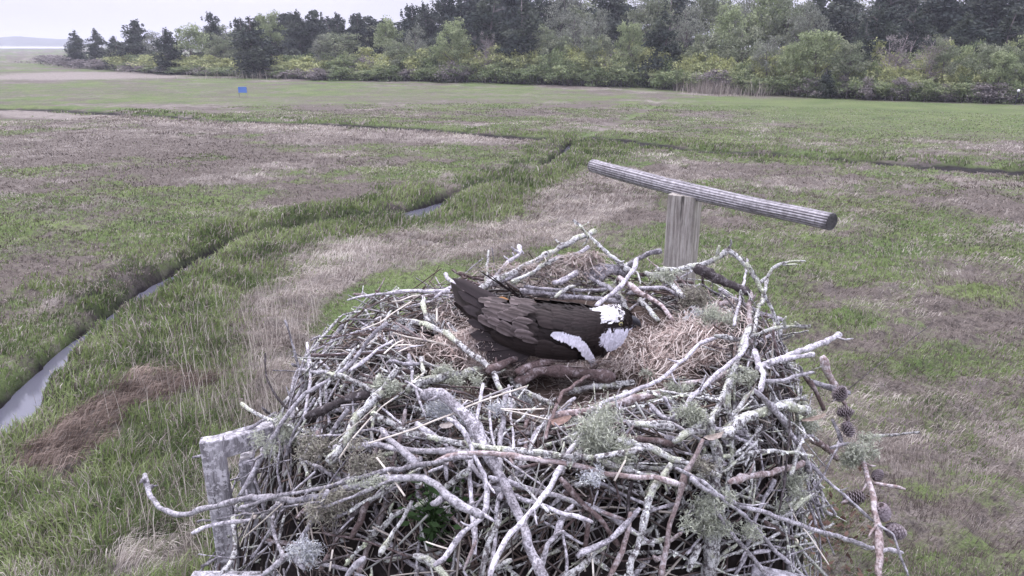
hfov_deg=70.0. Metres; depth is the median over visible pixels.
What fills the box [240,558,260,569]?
buried stick
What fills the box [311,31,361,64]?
broadleaf tree
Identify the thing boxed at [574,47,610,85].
yellow shrub
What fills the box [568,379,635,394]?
stick
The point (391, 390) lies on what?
lichen clump
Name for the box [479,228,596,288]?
stick
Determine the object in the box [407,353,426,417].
buried stick
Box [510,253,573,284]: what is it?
stick
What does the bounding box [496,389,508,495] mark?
buried stick
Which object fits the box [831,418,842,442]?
twig
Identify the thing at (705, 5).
broadleaf tree
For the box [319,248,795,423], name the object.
nest lining
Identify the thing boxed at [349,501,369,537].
stick
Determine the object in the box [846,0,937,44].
pine tree
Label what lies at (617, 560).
stick
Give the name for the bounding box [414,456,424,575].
buried stick
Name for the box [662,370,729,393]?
stick
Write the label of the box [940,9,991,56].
cedar tree
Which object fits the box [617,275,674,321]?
stick
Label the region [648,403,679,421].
stick
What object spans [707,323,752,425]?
stick
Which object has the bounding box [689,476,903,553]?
stick
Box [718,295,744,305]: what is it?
stick
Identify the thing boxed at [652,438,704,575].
stick
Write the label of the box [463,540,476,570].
twig
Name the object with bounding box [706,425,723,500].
stick
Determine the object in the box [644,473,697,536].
buried stick
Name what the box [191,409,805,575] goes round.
nest platform
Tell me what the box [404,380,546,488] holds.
buried stick
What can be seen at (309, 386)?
buried stick
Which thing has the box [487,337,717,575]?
stick
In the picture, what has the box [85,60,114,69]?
twiggy shrub
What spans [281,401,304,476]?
buried stick
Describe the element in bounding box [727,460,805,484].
stick
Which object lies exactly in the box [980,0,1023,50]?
pine tree
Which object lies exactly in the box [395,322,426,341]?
twig
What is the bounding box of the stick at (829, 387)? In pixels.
[812,379,850,394]
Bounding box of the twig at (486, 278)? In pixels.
[477,250,492,289]
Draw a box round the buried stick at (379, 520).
[356,409,406,573]
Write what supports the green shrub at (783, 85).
on the ground at (36, 90)
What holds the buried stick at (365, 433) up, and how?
on the fine twigs at (373, 370)
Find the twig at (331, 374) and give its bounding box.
[300,358,336,377]
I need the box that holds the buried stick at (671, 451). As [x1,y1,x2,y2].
[661,448,727,463]
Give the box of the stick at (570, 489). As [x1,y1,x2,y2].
[558,476,620,547]
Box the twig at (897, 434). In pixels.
[865,431,919,437]
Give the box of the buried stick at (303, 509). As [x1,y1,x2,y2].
[295,411,369,518]
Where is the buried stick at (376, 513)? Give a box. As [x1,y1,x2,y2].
[304,460,431,575]
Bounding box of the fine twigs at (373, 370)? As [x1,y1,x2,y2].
[211,253,811,575]
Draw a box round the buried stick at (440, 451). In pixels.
[332,441,469,454]
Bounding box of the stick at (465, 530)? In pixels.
[433,417,495,567]
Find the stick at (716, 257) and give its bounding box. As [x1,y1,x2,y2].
[655,239,760,292]
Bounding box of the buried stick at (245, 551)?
[242,533,249,569]
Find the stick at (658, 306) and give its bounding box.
[647,293,671,314]
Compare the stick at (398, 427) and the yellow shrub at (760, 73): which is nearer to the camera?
the stick at (398, 427)
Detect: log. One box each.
[420,387,548,575]
[513,364,615,385]
[589,262,626,281]
[693,264,750,295]
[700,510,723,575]
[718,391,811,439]
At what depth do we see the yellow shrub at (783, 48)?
74.42 m
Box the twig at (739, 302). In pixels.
[731,256,748,326]
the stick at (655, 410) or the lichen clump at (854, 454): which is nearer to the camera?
the stick at (655, 410)
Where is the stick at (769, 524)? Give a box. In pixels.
[764,520,798,544]
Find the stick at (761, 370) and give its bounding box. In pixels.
[752,348,766,392]
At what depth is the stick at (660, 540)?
1.48 m
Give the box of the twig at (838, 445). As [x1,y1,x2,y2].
[829,442,848,448]
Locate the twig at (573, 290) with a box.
[524,285,606,294]
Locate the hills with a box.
[0,36,104,45]
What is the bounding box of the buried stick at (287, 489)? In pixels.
[270,450,292,535]
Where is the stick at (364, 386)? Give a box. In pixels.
[337,373,375,393]
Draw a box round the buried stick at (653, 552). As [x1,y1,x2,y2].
[569,535,765,571]
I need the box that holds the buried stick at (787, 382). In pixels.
[705,379,792,404]
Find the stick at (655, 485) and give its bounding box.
[624,462,672,575]
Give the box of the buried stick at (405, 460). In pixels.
[381,456,573,487]
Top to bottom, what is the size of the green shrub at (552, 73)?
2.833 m
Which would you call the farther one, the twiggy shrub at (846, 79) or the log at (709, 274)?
the twiggy shrub at (846, 79)
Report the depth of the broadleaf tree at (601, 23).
83.37 m
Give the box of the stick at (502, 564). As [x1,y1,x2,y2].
[496,558,512,570]
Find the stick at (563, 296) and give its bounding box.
[520,288,626,304]
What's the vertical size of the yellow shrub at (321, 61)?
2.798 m
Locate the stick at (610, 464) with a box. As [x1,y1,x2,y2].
[599,459,691,496]
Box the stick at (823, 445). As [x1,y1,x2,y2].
[809,438,839,460]
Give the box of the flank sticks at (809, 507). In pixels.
[683,339,839,575]
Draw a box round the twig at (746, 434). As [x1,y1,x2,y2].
[742,427,755,445]
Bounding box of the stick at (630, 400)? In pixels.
[555,391,659,417]
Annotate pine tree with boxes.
[112,18,157,58]
[187,11,226,57]
[221,17,245,58]
[239,12,295,57]
[276,9,320,58]
[301,9,327,57]
[306,16,349,53]
[321,12,347,59]
[345,12,377,56]
[346,15,386,55]
[350,18,399,53]
[393,3,433,53]
[414,0,438,51]
[417,0,468,52]
[441,0,498,48]
[474,0,535,46]
[481,0,535,44]
[578,0,645,50]
[645,0,716,54]
[797,0,873,54]
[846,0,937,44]
[876,0,935,34]
[913,0,980,51]
[960,0,1011,44]
[965,0,1019,50]
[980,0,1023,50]
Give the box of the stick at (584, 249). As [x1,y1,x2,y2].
[485,245,589,289]
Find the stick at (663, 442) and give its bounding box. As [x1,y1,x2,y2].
[618,432,674,446]
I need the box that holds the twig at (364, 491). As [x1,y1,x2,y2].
[322,478,393,508]
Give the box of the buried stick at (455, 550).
[450,438,480,575]
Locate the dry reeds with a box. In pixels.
[23,168,663,575]
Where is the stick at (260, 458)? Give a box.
[238,321,387,496]
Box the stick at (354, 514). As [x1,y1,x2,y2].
[335,501,362,535]
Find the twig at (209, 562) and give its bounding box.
[201,552,224,567]
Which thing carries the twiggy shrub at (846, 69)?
on the ground at (36, 90)
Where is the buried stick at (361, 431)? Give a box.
[301,424,432,440]
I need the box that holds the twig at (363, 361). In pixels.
[348,339,393,371]
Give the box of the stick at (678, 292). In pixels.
[643,271,685,298]
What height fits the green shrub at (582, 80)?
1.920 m
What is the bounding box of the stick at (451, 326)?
[446,322,458,331]
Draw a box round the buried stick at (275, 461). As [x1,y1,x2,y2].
[272,443,280,468]
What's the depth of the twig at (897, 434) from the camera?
1.98 m
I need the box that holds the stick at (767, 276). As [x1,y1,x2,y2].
[756,260,805,285]
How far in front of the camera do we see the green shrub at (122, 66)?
122.50 m
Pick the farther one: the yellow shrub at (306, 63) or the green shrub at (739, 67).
the yellow shrub at (306, 63)
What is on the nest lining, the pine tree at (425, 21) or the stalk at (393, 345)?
the stalk at (393, 345)
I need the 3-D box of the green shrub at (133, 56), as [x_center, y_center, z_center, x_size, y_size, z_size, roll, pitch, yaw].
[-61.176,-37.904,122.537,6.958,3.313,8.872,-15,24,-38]
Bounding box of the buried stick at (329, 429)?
[314,424,369,440]
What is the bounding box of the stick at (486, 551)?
[479,512,501,575]
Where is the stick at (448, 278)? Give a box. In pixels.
[443,272,466,283]
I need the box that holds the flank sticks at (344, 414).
[198,314,356,575]
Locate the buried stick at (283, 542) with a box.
[265,538,313,567]
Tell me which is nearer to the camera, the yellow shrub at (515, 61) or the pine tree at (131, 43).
the yellow shrub at (515, 61)
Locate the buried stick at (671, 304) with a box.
[628,287,754,314]
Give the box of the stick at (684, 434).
[672,428,705,443]
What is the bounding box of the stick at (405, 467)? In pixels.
[238,455,471,509]
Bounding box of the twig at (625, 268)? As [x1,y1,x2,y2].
[572,219,630,273]
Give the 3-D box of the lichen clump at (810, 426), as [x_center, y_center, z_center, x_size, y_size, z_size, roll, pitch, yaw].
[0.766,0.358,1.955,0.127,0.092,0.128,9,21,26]
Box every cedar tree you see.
[62,30,89,63]
[84,28,110,63]
[98,36,121,68]
[147,27,190,74]
[221,15,281,59]
[226,16,283,77]
[369,17,407,52]
[465,0,512,56]
[495,0,553,81]
[527,0,564,38]
[536,0,590,50]
[632,11,686,87]
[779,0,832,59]
[815,68,835,98]
[848,19,879,96]
[855,0,906,40]
[865,2,898,61]
[886,5,938,61]
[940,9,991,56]
[974,12,1023,55]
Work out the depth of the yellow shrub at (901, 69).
62.02 m
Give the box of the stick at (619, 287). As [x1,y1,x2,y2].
[594,257,638,305]
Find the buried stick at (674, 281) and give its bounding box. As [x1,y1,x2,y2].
[647,258,692,310]
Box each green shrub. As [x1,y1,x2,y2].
[113,62,134,70]
[121,51,152,68]
[135,65,157,73]
[161,67,187,73]
[166,65,197,74]
[182,65,211,75]
[196,66,231,75]
[215,67,237,75]
[223,68,240,75]
[265,67,294,78]
[278,51,316,63]
[288,71,309,78]
[315,54,353,79]
[327,65,356,81]
[331,51,364,79]
[344,54,364,79]
[346,67,364,79]
[354,70,385,80]
[356,70,388,80]
[372,63,402,81]
[378,65,408,81]
[386,50,424,80]
[407,42,434,55]
[408,67,435,80]
[411,49,448,80]
[412,65,442,81]
[423,49,449,80]
[426,68,464,81]
[428,64,466,82]
[454,59,484,81]
[477,60,506,82]
[489,63,514,83]
[501,67,526,83]
[502,67,541,83]
[513,63,546,84]
[527,49,558,84]
[529,51,554,83]
[531,64,564,84]
[540,61,574,84]
[540,63,586,85]
[544,40,570,83]
[553,56,580,84]
[567,69,588,85]
[570,65,605,85]
[582,65,616,86]
[593,65,633,86]
[603,61,643,86]
[608,51,640,85]
[615,67,648,87]
[623,71,645,86]
[647,68,678,89]
[649,68,687,89]
[659,49,687,87]
[664,71,697,89]
[679,70,708,90]
[685,72,711,87]
[705,41,748,61]
[709,68,756,93]
[729,59,753,76]
[735,77,749,93]
[745,75,775,94]
[749,49,783,64]
[749,76,784,94]
[764,76,802,94]
[773,75,802,95]
[780,71,821,97]
[794,76,849,95]
[815,75,851,97]
[829,68,858,96]
[835,74,878,98]
[848,58,884,94]
[867,80,905,100]
[868,76,895,98]
[898,45,930,63]
[898,76,941,101]
[901,69,921,98]
[904,82,926,100]
[910,82,945,100]
[928,85,968,101]
[944,82,982,102]
[951,71,977,84]
[952,37,985,71]
[952,79,992,102]
[972,61,1023,82]
[986,80,1023,100]
[993,77,1023,103]
[1003,35,1023,67]
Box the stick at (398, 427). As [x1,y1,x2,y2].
[370,411,642,461]
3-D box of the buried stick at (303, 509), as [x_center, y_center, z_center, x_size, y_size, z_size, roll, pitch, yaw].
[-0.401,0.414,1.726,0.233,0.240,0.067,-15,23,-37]
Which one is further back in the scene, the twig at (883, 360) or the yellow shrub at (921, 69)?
the yellow shrub at (921, 69)
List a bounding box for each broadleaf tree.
[139,30,162,54]
[172,22,211,57]
[200,24,244,56]
[203,32,239,58]
[255,9,287,57]
[308,32,344,61]
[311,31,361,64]
[327,23,380,49]
[369,15,404,55]
[378,39,413,80]
[402,24,429,54]
[416,0,455,28]
[427,16,472,80]
[525,23,574,60]
[531,0,585,40]
[547,9,598,50]
[548,0,596,39]
[558,0,630,47]
[577,0,646,41]
[579,34,613,65]
[580,3,617,50]
[612,20,647,61]
[625,0,681,45]
[627,0,662,41]
[667,0,711,47]
[680,0,735,44]
[681,31,725,60]
[698,0,746,49]
[708,0,754,55]
[718,0,781,50]
[718,24,764,62]
[730,1,775,46]
[738,0,804,53]
[746,31,784,77]
[758,0,813,49]
[760,1,820,56]
[775,40,806,94]
[784,0,845,61]
[784,29,845,76]
[820,40,871,96]
[830,0,874,39]
[895,0,932,22]
[921,34,969,76]
[959,43,1017,74]
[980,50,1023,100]
[1008,47,1023,100]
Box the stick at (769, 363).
[755,331,852,369]
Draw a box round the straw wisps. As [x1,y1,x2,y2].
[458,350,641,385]
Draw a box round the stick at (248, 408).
[240,402,305,432]
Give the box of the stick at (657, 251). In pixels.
[627,248,661,267]
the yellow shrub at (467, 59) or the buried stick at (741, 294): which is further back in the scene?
the yellow shrub at (467, 59)
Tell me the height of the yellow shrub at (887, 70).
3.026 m
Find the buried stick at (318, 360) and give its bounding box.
[299,341,336,403]
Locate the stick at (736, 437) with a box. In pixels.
[733,435,757,449]
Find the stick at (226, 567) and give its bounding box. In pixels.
[220,516,237,573]
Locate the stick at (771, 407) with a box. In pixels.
[754,389,812,473]
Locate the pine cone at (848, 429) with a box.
[841,421,855,437]
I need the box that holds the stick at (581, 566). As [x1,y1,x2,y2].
[558,546,606,575]
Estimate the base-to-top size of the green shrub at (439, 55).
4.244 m
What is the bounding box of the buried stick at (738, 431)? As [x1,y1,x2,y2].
[705,427,748,433]
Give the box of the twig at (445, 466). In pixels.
[443,462,447,480]
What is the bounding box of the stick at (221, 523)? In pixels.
[191,518,252,534]
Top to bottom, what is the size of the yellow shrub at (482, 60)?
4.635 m
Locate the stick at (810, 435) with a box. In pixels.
[800,434,813,438]
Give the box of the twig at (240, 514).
[196,498,319,522]
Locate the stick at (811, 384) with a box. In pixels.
[803,372,825,410]
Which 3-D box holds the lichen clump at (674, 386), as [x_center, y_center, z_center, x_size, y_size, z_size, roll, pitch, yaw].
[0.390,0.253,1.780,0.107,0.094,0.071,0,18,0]
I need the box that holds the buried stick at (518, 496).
[414,421,593,523]
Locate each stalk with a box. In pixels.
[239,512,253,546]
[243,503,281,537]
[329,550,333,570]
[330,406,375,443]
[339,398,393,458]
[361,301,411,329]
[368,386,526,443]
[376,457,405,496]
[383,339,404,353]
[391,295,419,301]
[393,332,467,354]
[395,344,417,346]
[425,541,447,548]
[500,408,543,409]
[503,410,548,419]
[591,553,593,575]
[614,460,625,480]
[788,505,828,564]
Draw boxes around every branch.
[139,473,484,518]
[840,446,906,575]
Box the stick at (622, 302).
[617,291,628,309]
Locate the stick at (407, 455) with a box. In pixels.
[379,427,418,463]
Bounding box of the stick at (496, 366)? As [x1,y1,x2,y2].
[485,356,517,373]
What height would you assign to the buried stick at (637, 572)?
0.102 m
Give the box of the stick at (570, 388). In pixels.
[544,362,598,439]
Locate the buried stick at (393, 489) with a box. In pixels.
[333,441,526,519]
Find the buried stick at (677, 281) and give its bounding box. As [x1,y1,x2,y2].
[639,274,693,284]
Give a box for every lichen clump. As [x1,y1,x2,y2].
[247,411,311,459]
[279,532,326,571]
[290,426,349,472]
[297,475,372,529]
[341,431,391,481]
[344,472,390,492]
[368,371,405,402]
[387,320,416,344]
[404,373,422,392]
[418,359,486,394]
[421,391,475,428]
[423,313,439,325]
[483,398,510,419]
[511,385,533,410]
[559,389,643,471]
[575,463,605,488]
[638,368,655,382]
[648,267,681,285]
[659,376,694,407]
[665,395,714,435]
[675,282,713,318]
[675,483,737,536]
[681,305,704,323]
[686,511,766,549]
[689,451,723,481]
[692,300,743,333]
[722,366,760,388]
[766,464,816,517]
[781,407,826,434]
[835,432,885,472]
[856,429,881,447]
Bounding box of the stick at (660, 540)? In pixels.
[641,535,671,544]
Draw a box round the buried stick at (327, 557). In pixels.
[318,429,386,570]
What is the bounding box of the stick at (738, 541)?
[711,505,770,575]
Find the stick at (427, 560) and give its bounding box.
[412,553,449,575]
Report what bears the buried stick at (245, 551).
on the nest filling
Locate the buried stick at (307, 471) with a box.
[295,442,323,520]
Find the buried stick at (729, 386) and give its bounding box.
[717,380,749,565]
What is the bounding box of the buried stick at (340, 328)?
[285,324,344,447]
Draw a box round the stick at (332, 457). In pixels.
[325,366,401,464]
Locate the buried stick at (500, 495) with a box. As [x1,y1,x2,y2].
[497,397,575,500]
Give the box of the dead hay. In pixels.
[0,107,1023,575]
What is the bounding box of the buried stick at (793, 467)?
[789,364,805,475]
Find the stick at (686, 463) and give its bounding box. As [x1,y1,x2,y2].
[680,459,721,478]
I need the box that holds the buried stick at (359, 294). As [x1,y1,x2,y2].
[353,277,463,300]
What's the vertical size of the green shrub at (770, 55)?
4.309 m
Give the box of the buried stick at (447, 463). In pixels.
[428,423,577,472]
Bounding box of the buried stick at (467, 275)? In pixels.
[458,271,517,289]
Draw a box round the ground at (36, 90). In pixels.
[0,44,1023,575]
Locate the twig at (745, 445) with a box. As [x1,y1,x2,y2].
[734,424,762,454]
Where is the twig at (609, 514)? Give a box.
[600,511,625,520]
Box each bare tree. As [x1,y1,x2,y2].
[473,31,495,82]
[868,32,934,76]
[903,35,954,79]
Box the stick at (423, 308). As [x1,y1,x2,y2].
[420,296,430,322]
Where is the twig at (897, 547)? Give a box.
[878,524,908,575]
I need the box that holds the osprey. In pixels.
[451,270,641,367]
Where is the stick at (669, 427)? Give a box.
[626,420,674,431]
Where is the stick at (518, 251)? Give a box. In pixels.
[485,244,523,282]
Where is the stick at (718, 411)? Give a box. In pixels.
[691,409,721,428]
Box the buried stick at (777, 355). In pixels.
[772,329,793,397]
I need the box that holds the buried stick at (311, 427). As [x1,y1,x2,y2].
[310,426,355,505]
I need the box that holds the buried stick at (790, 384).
[758,338,794,391]
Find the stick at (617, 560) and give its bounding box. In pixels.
[608,511,631,575]
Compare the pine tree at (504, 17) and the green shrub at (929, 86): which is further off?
the pine tree at (504, 17)
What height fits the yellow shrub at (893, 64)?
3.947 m
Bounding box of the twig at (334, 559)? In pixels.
[317,553,353,564]
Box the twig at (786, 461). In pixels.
[778,416,790,512]
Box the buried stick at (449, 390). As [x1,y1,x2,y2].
[343,382,464,393]
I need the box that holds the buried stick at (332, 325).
[305,287,398,356]
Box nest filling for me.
[240,294,803,575]
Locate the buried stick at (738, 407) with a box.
[726,385,756,418]
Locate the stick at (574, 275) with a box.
[559,264,584,284]
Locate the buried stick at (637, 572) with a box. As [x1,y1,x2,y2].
[634,555,650,575]
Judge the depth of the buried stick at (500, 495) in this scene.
1.60 m
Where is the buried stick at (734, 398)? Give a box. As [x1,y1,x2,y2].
[723,366,735,521]
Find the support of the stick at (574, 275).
on the stick at (556, 282)
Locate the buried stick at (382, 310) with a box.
[379,303,385,318]
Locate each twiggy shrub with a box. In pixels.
[16,54,54,63]
[25,55,63,64]
[42,56,68,65]
[53,57,84,66]
[61,59,93,67]
[82,58,103,68]
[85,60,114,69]
[116,62,143,71]
[128,63,152,72]
[153,65,184,73]
[185,66,216,75]
[261,67,287,77]
[273,68,307,78]
[294,68,324,79]
[302,67,334,79]
[349,55,374,77]
[397,65,417,80]
[434,60,473,82]
[470,64,494,81]
[601,49,617,85]
[691,68,732,88]
[711,74,742,88]
[791,76,822,96]
[832,75,870,97]
[833,59,861,96]
[838,76,880,99]
[873,76,922,100]
[929,83,955,101]
[941,82,1013,102]
[965,82,1018,102]
[998,83,1023,102]
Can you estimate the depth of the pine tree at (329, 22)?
115.40 m
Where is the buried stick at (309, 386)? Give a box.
[303,342,311,419]
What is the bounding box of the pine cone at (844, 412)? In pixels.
[836,405,854,418]
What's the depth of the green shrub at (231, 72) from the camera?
104.05 m
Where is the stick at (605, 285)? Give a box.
[557,262,620,298]
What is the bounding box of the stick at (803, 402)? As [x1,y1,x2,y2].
[794,396,811,408]
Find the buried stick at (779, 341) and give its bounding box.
[771,312,800,404]
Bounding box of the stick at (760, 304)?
[747,279,768,333]
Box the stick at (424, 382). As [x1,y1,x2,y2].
[405,366,503,393]
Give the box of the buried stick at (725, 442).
[699,402,728,447]
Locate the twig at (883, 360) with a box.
[832,324,931,401]
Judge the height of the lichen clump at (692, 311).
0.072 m
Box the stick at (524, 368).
[515,358,579,374]
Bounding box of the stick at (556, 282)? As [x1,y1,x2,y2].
[552,267,590,284]
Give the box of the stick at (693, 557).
[686,543,700,572]
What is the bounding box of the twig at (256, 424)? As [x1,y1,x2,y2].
[246,412,276,429]
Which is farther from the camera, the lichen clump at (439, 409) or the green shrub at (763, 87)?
the green shrub at (763, 87)
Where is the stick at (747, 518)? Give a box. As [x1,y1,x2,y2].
[675,467,803,574]
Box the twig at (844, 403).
[842,400,849,420]
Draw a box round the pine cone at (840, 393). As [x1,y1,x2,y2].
[831,385,847,401]
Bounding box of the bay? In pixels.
[0,47,66,47]
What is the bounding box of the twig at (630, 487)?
[626,481,633,515]
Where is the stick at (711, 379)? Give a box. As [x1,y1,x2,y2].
[669,335,748,418]
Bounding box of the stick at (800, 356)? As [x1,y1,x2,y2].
[780,352,814,363]
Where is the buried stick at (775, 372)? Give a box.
[756,346,778,376]
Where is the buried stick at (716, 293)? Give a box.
[702,284,734,305]
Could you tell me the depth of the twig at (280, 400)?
2.04 m
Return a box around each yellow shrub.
[96,55,126,69]
[109,52,133,70]
[126,52,163,72]
[132,54,148,71]
[145,57,160,73]
[169,55,201,73]
[179,55,215,68]
[183,55,221,67]
[187,55,199,74]
[206,57,223,74]
[213,58,232,75]
[219,57,237,75]
[264,60,289,77]
[266,58,282,77]
[274,58,298,68]
[282,59,302,77]
[288,59,319,71]
[292,55,320,78]
[307,60,328,78]
[313,57,338,77]
[354,56,377,79]
[355,47,381,59]
[357,56,400,80]
[359,54,389,79]
[375,54,407,80]
[401,48,430,80]
[436,51,451,65]
[443,51,478,81]
[446,45,466,81]
[463,50,500,81]
[464,45,489,80]
[470,48,496,81]
[484,43,514,82]
[499,46,519,82]
[504,49,539,83]
[516,51,539,82]
[519,46,542,82]
[559,44,583,82]
[564,48,583,84]
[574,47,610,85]
[575,51,596,84]
[590,48,615,85]
[604,53,637,85]
[608,40,655,58]
[631,50,650,85]
[636,56,657,86]
[648,51,678,88]
[648,56,689,86]
[672,53,701,86]
[681,57,701,88]
[684,50,705,87]
[688,56,717,72]
[690,53,739,76]
[715,57,734,72]
[728,56,757,74]
[747,55,762,91]
[750,54,779,93]
[760,56,780,90]
[770,46,789,68]
[776,61,796,94]
[777,66,820,94]
[801,58,821,94]
[805,64,831,94]
[808,60,838,95]
[821,44,841,66]
[834,63,872,97]
[837,66,874,97]
[855,62,891,97]
[865,52,917,72]
[869,37,888,62]
[874,65,902,98]
[877,66,905,97]
[884,66,919,96]
[900,68,951,99]
[902,52,965,71]
[915,62,941,97]
[927,65,960,98]
[935,66,963,99]
[939,37,961,62]
[953,68,993,98]
[954,64,969,82]
[961,69,988,98]
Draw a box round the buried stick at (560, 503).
[534,428,632,540]
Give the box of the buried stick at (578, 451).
[565,390,627,468]
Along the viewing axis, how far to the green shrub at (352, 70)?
93.41 m
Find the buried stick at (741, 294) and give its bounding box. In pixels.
[739,290,746,313]
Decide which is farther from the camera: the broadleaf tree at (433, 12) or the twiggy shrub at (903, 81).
the broadleaf tree at (433, 12)
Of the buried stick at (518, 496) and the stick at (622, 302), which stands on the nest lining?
the stick at (622, 302)
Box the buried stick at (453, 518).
[415,455,463,528]
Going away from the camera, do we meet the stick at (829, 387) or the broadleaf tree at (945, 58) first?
the stick at (829, 387)
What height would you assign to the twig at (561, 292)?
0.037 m
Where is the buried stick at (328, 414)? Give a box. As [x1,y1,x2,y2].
[325,365,335,423]
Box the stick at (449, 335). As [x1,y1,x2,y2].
[396,317,516,408]
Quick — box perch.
[587,159,837,307]
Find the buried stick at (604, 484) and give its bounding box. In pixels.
[542,457,653,507]
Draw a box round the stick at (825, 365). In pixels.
[819,355,838,386]
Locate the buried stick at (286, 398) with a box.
[283,357,327,402]
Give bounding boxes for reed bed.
[157,66,802,96]
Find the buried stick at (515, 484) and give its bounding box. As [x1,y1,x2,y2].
[488,475,654,546]
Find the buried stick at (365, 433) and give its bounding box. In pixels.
[338,427,377,439]
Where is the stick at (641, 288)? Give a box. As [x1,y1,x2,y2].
[627,286,678,297]
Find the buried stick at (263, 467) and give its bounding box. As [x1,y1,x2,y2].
[258,449,270,481]
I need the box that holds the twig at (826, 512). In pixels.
[782,475,832,516]
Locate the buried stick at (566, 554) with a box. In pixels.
[544,428,568,575]
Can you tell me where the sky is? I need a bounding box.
[0,0,1007,43]
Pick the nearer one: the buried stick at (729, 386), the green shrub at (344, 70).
the buried stick at (729, 386)
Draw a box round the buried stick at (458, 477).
[344,467,471,566]
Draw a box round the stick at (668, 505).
[650,503,674,512]
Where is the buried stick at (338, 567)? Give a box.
[295,556,365,575]
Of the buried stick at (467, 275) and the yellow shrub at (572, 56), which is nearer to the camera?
the buried stick at (467, 275)
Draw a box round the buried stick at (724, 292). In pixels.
[718,288,783,321]
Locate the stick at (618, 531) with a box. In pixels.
[576,507,640,558]
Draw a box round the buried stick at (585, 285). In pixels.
[548,278,601,288]
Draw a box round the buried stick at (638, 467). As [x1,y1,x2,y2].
[574,464,685,487]
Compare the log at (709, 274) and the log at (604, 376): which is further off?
the log at (709, 274)
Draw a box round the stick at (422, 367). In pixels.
[419,356,425,374]
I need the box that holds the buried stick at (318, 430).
[315,357,364,437]
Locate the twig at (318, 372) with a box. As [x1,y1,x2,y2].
[298,362,327,374]
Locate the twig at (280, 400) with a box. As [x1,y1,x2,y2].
[264,353,316,419]
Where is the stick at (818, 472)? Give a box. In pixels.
[810,462,873,521]
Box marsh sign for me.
[238,87,247,96]
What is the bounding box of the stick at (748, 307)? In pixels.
[742,289,756,344]
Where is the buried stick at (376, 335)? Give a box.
[353,310,391,370]
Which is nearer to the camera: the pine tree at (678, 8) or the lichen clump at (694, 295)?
the lichen clump at (694, 295)
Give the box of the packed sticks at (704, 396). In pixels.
[225,262,808,575]
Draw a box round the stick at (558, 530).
[540,504,573,566]
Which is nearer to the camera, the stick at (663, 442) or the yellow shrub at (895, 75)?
the stick at (663, 442)
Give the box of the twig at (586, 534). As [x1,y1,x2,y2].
[583,515,591,547]
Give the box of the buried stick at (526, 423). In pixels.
[523,416,531,448]
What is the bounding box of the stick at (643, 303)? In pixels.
[637,297,659,321]
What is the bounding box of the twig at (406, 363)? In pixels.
[388,359,420,365]
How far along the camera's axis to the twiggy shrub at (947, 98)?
59.13 m
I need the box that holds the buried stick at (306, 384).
[302,367,311,392]
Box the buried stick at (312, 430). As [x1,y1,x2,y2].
[297,415,378,436]
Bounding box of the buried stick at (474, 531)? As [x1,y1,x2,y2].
[464,383,490,554]
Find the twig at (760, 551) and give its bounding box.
[752,549,770,554]
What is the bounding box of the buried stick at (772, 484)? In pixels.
[733,478,776,574]
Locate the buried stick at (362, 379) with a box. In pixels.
[331,366,373,381]
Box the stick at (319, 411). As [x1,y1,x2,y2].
[304,390,371,419]
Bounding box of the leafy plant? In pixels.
[395,479,478,561]
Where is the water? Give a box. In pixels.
[0,146,570,433]
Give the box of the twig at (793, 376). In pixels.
[765,365,814,383]
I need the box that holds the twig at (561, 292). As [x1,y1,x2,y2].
[554,285,575,298]
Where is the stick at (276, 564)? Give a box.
[259,489,329,575]
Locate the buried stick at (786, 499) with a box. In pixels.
[721,475,789,501]
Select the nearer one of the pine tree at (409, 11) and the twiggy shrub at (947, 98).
the twiggy shrub at (947, 98)
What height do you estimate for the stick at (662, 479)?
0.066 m
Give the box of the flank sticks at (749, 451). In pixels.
[639,330,846,575]
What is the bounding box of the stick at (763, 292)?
[742,262,782,339]
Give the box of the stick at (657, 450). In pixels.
[617,438,684,463]
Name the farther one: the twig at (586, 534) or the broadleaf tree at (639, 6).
the broadleaf tree at (639, 6)
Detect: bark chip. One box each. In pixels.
[439,420,456,427]
[551,415,571,424]
[703,432,723,439]
[801,413,825,420]
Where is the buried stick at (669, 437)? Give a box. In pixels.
[584,413,679,447]
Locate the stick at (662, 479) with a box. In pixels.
[433,450,680,485]
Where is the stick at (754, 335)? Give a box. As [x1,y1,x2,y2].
[714,316,810,347]
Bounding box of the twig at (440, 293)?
[434,286,451,298]
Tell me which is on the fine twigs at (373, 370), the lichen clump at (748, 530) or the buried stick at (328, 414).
the buried stick at (328, 414)
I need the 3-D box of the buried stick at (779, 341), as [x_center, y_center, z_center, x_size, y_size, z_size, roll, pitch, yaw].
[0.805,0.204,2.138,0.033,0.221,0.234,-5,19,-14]
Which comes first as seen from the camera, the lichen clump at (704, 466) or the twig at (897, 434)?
the lichen clump at (704, 466)
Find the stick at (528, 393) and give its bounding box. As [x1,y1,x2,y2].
[508,373,570,410]
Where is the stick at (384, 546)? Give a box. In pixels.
[378,500,413,556]
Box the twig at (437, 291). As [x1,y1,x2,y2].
[347,289,449,300]
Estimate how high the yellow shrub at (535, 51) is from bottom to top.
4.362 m
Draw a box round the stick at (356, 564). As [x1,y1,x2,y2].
[345,556,365,575]

